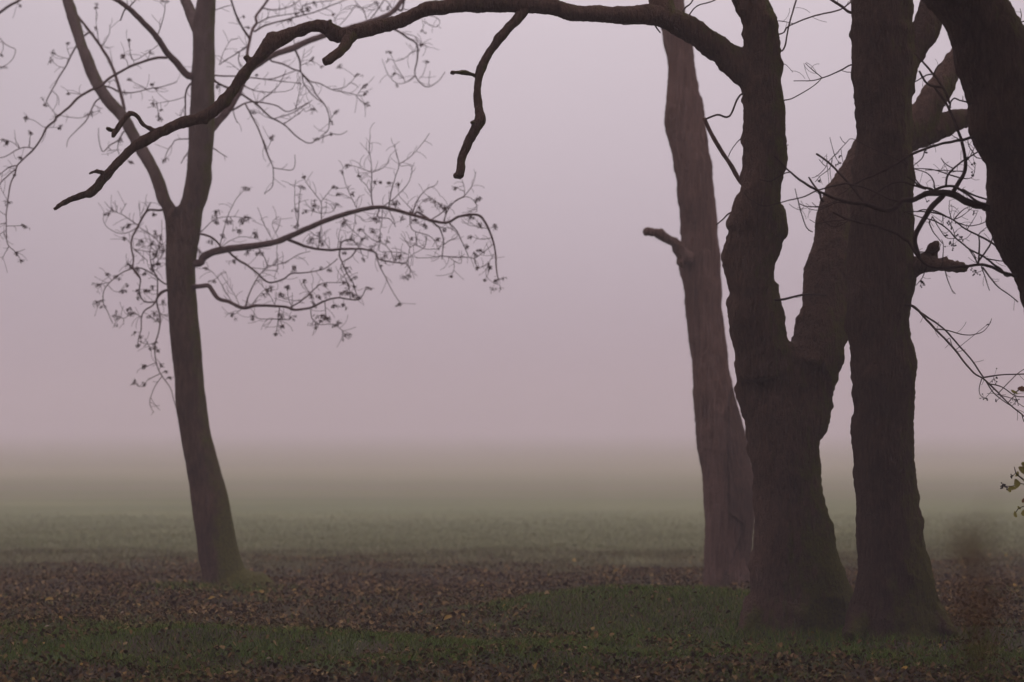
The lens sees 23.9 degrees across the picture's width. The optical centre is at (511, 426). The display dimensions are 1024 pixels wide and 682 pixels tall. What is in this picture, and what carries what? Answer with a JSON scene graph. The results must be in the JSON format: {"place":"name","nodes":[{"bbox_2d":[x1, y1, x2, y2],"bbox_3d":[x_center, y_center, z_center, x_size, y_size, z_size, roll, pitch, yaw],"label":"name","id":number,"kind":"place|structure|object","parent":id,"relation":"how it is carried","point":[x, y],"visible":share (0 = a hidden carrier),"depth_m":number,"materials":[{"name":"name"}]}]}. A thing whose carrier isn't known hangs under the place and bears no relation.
{"place":"outdoors","nodes":[
{"label":"outdoors","id":0,"kind":"place"},
{"bbox_2d":[0,430,1023,570],"bbox_3d":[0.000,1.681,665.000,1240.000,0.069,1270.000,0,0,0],"label":"field","id":1,"kind":"structure","parent":0,"point":[426,473],"depth_m":76.46,"materials":[{"name":"green plant"}]},
{"bbox_2d":[0,560,1023,681],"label":"ground","id":2,"kind":"structure","parent":0,"point":[567,619],"depth_m":19.45,"materials":[{"name":"brown soil"}]},
{"bbox_2d":[0,0,506,588],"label":"ash tree","id":3,"kind":"object","parent":2,"relation":"on","point":[220,556],"visible":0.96,"depth_m":24.66,"materials":[{"name":"brown plant"}]},
{"bbox_2d":[53,0,967,635],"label":"forked tree","id":4,"kind":"object","parent":2,"relation":"on","point":[783,388],"visible":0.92,"depth_m":19.34,"materials":[{"name":"brown plant"}]},
{"bbox_2d":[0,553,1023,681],"bbox_3d":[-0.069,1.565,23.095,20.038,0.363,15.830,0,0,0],"label":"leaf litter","id":5,"kind":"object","parent":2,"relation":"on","point":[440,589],"visible":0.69,"depth_m":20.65,"materials":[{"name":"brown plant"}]},
{"bbox_2d":[0,579,1023,681],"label":"grass","id":6,"kind":"structure","parent":2,"relation":"on","point":[590,642],"depth_m":18.18,"materials":[{"name":"green plant"}]},
{"bbox_2d":[0,545,1023,637],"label":"dry grass","id":7,"kind":"structure","parent":2,"relation":"on","point":[616,553],"depth_m":28.85,"materials":[{"name":"plant"}]},
{"bbox_2d":[643,0,754,586],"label":"dead tree","id":8,"kind":"object","parent":2,"relation":"on","point":[725,464],"visible":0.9,"depth_m":25.43,"materials":[{"name":"brown wood"}]},
{"bbox_2d":[744,0,1023,310],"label":"leaning tree","id":9,"kind":"object","parent":2,"relation":"on","point":[986,38],"visible":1,"depth_m":16.17,"materials":[{"name":"brown plant"}]},
{"bbox_2d":[794,0,1023,641],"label":"straight tree","id":10,"kind":"object","parent":2,"relation":"on","point":[895,591],"visible":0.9,"depth_m":18.68,"materials":[{"name":"brown plant"}]},
{"bbox_2d":[948,500,1006,681],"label":"dry weed","id":11,"kind":"object","parent":2,"relation":"on","point":[968,555],"visible":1,"depth_m":3.28,"materials":[{"name":"brown plant"}]},
{"bbox_2d":[1000,386,1023,516],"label":"leafy shrub","id":12,"kind":"object","parent":2,"relation":"on","point":[1017,483],"visible":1,"depth_m":16.98,"materials":[{"name":"green plant"}]},
{"bbox_2d":[0,0,1023,562],"label":"sky","id":13,"kind":"structure","parent":0,"point":[586,329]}
]}

